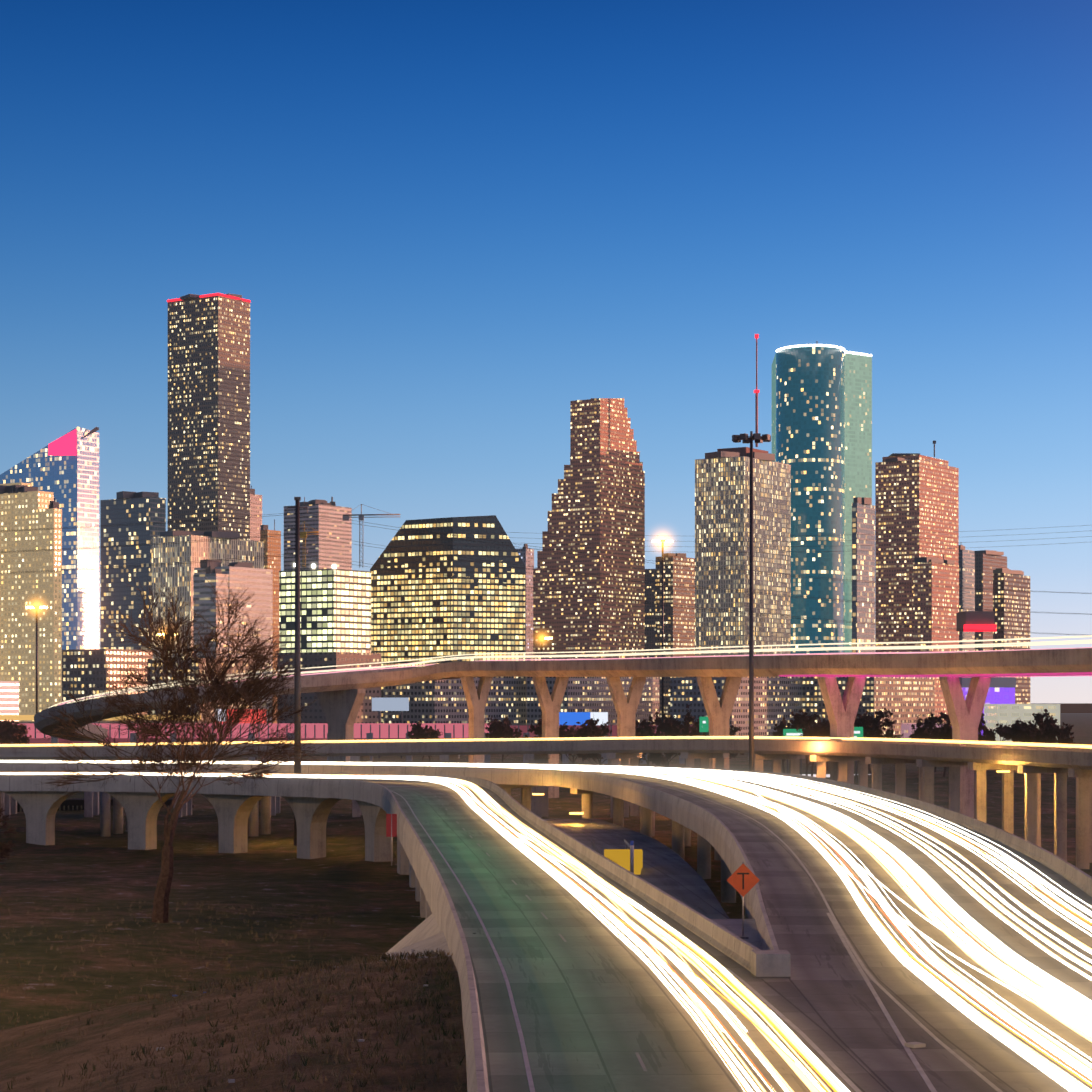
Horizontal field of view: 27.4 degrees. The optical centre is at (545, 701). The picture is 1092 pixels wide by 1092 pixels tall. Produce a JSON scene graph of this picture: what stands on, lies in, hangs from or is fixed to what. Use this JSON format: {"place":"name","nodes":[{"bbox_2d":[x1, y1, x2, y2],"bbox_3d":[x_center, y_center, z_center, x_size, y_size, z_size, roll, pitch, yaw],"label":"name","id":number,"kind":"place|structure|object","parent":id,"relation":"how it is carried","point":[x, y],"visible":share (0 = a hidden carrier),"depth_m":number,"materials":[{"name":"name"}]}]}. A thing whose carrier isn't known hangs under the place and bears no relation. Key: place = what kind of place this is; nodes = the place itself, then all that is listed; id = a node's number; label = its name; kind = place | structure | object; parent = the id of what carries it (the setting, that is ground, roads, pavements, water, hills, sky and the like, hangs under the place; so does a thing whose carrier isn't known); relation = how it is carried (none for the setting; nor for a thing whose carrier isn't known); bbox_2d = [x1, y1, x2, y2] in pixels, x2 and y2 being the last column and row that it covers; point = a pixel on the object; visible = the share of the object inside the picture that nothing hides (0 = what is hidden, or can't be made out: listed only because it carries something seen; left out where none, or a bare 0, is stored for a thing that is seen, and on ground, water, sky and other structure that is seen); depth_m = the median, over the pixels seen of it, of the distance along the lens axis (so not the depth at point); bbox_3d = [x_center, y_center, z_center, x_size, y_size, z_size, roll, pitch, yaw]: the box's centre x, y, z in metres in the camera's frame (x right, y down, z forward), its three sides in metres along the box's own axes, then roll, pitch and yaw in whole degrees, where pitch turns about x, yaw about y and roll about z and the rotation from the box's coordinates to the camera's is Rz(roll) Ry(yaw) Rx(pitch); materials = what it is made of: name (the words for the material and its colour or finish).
{"place":"outdoors","nodes":[
{"label":"outdoors","id":0,"kind":"place"},
{"bbox_2d":[0,703,1091,1091],"bbox_3d":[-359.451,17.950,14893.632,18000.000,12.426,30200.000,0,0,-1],"label":"ground","id":1,"kind":"structure","parent":0,"point":[82,867],"depth_m":210.10,"materials":[{"name":"brown soil"}]},
{"bbox_2d":[0,802,18,869],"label":"bush","id":2,"kind":"object","parent":1,"relation":"on","point":[5,851],"visible":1,"depth_m":257.64,"materials":[{"name":"plant"}]},
{"bbox_2d":[17,798,193,811],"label":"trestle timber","id":3,"kind":"object","parent":1,"relation":"on","point":[74,802],"visible":0.23,"depth_m":465.90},
{"bbox_2d":[35,572,333,922],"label":"bare oak tree","id":4,"kind":"object","parent":1,"relation":"on","point":[252,680],"visible":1,"depth_m":225.25,"materials":[{"name":"brown plant"}]},
{"bbox_2d":[0,897,464,1091],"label":"grass tufts","id":5,"kind":"object","parent":1,"relation":"on","point":[372,959],"visible":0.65,"depth_m":87.74,"materials":[{"name":"plant"}]},
{"bbox_2d":[287,497,307,845],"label":"light pole","id":6,"kind":"object","parent":1,"relation":"on","point":[297,697],"visible":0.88,"depth_m":360.73,"materials":[{"name":"grey metal"}]},
{"bbox_2d":[0,513,1091,634],"bbox_3d":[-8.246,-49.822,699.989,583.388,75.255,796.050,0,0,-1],"label":"power lines","id":7,"kind":"object","parent":6,"relation":"attached to","point":[586,555],"visible":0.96,"depth_m":386.95,"materials":[{"name":"grey metal"}]},
{"bbox_2d":[0,784,747,918],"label":"bridge piers","id":8,"kind":"structure","parent":1,"relation":"on","point":[238,819],"depth_m":347.15,"materials":[{"name":"concrete"}]},
{"bbox_2d":[0,715,692,763],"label":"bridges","id":9,"kind":"structure","parent":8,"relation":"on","point":[369,731],"depth_m":816.18,"materials":[{"name":"concrete"}]},
{"bbox_2d":[26,540,672,721],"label":"street lights","id":10,"kind":"object","parent":9,"relation":"on","point":[653,541],"visible":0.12,"depth_m":699.41,"materials":[{"name":"grey metal"}]},
{"bbox_2d":[386,814,396,865],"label":"sign","id":11,"kind":"object","parent":1,"relation":"on","point":[391,825],"visible":1,"depth_m":146.51,"materials":[{"name":"metal"}]},
{"bbox_2d":[385,913,450,960],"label":"abutment slope paving","id":12,"kind":"structure","parent":1,"relation":"on","point":[426,934],"depth_m":128.82,"materials":[{"name":"concrete"}]},
{"bbox_2d":[0,295,1029,735],"bbox_3d":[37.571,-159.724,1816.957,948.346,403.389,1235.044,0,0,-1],"label":"city buildings","id":13,"kind":"structure","parent":1,"relation":"on","point":[380,615],"depth_m":1903.22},
{"bbox_2d":[294,504,399,567],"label":"tower cranes","id":14,"kind":"object","parent":13,"relation":"on","point":[361,517],"depth_m":1414.34,"materials":[{"name":"grey"}]},
{"bbox_2d":[0,293,1023,631],"bbox_3d":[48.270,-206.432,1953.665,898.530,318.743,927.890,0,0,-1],"label":"skyline crowns","id":15,"kind":"object","parent":13,"relation":"on","point":[978,621],"visible":0.67,"depth_m":1809.02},
{"bbox_2d":[0,704,1081,776],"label":"trees","id":16,"kind":"object","parent":1,"relation":"on","point":[1049,730],"visible":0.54,"depth_m":676.48,"materials":[{"name":"green plant"}]},
{"bbox_2d":[156,933,925,1082],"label":"litter","id":17,"kind":"object","parent":1,"relation":"on","point":[915,1045],"visible":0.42,"depth_m":75.49,"materials":[{"name":"grey"}]},
{"bbox_2d":[0,739,1091,868],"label":"viaduct deck","id":18,"kind":"structure","parent":1,"relation":"on","point":[1032,763],"depth_m":393.39,"materials":[{"name":"concrete"}]},
{"bbox_2d":[532,771,1009,813],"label":"street lights","id":19,"kind":"object","parent":18,"relation":"attached to","point":[582,812],"visible":0.6,"depth_m":329.46},
{"bbox_2d":[544,819,729,918],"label":"ramp in gap","id":20,"kind":"structure","parent":1,"relation":"on","point":[668,870],"depth_m":213.62,"materials":[{"name":"asphalt"}]},
{"bbox_2d":[591,839,642,874],"bbox_3d":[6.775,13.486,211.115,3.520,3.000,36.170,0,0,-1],"label":"sign","id":21,"kind":"object","parent":20,"relation":"on","point":[630,859],"visible":0.79,"depth_m":197.53,"materials":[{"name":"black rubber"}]},
{"bbox_2d":[216,677,1059,782],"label":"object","id":22,"kind":"object","parent":1,"relation":"on","point":[1000,706],"visible":0.33,"depth_m":1103.83,"materials":[{"name":"blue"}]},
{"bbox_2d":[316,672,1091,817],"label":"overpass piers","id":23,"kind":"structure","parent":1,"relation":"on","point":[340,708],"depth_m":448.21,"materials":[{"name":"concrete"}]},
{"bbox_2d":[34,648,1091,740],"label":"flyover deck","id":24,"kind":"structure","parent":23,"relation":"on","point":[1041,661],"depth_m":454.02,"materials":[{"name":"concrete"}]},
{"bbox_2d":[0,635,1091,747],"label":"light trails","id":25,"kind":"object","parent":24,"relation":"on","point":[816,649],"visible":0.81,"depth_m":433.30,"materials":[{"name":"white"}]},
{"bbox_2d":[732,431,770,770],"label":"light mast","id":26,"kind":"object","parent":1,"relation":"on","point":[756,437],"visible":0.94,"depth_m":396.67,"materials":[{"name":"grey metal"}]},
{"bbox_2d":[0,0,1091,776],"label":"sky","id":27,"kind":"structure","parent":0,"point":[446,227],"materials":[{"name":"blue"}]},
{"bbox_2d":[357,770,1091,1091],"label":"road carriageways","id":28,"kind":"structure","parent":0,"point":[598,1005],"depth_m":98.45,"materials":[{"name":"grey asphalt"}]},
{"bbox_2d":[0,760,1091,1091],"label":"light trails","id":29,"kind":"object","parent":28,"relation":"on","point":[1052,1000],"visible":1,"depth_m":110.02,"materials":[{"name":"white"}]},
{"bbox_2d":[0,760,1091,1091],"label":"road barriers","id":30,"kind":"object","parent":28,"relation":"on","point":[770,960],"visible":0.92,"depth_m":228.46,"materials":[{"name":"concrete"}]},
{"bbox_2d":[710,919,762,949],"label":"lower road","id":31,"kind":"structure","parent":28,"relation":"on","point":[733,926],"depth_m":115.15,"materials":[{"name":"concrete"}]},
{"bbox_2d":[727,862,759,938],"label":"warning sign","id":32,"kind":"object","parent":31,"relation":"on","point":[743,880],"visible":0.92,"depth_m":110.18,"materials":[{"name":"metal"}]},
{"bbox_2d":[392,774,1091,1091],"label":"road markings","id":33,"kind":"object","parent":28,"relation":"on","point":[838,929],"visible":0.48,"depth_m":87.79,"materials":[{"name":"white paint"}]},
{"bbox_2d":[772,344,871,653],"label":"round glass tower","id":34,"kind":"structure","parent":0,"point":[822,420],"depth_m":2005.81,"materials":[{"name":"teal glass"}]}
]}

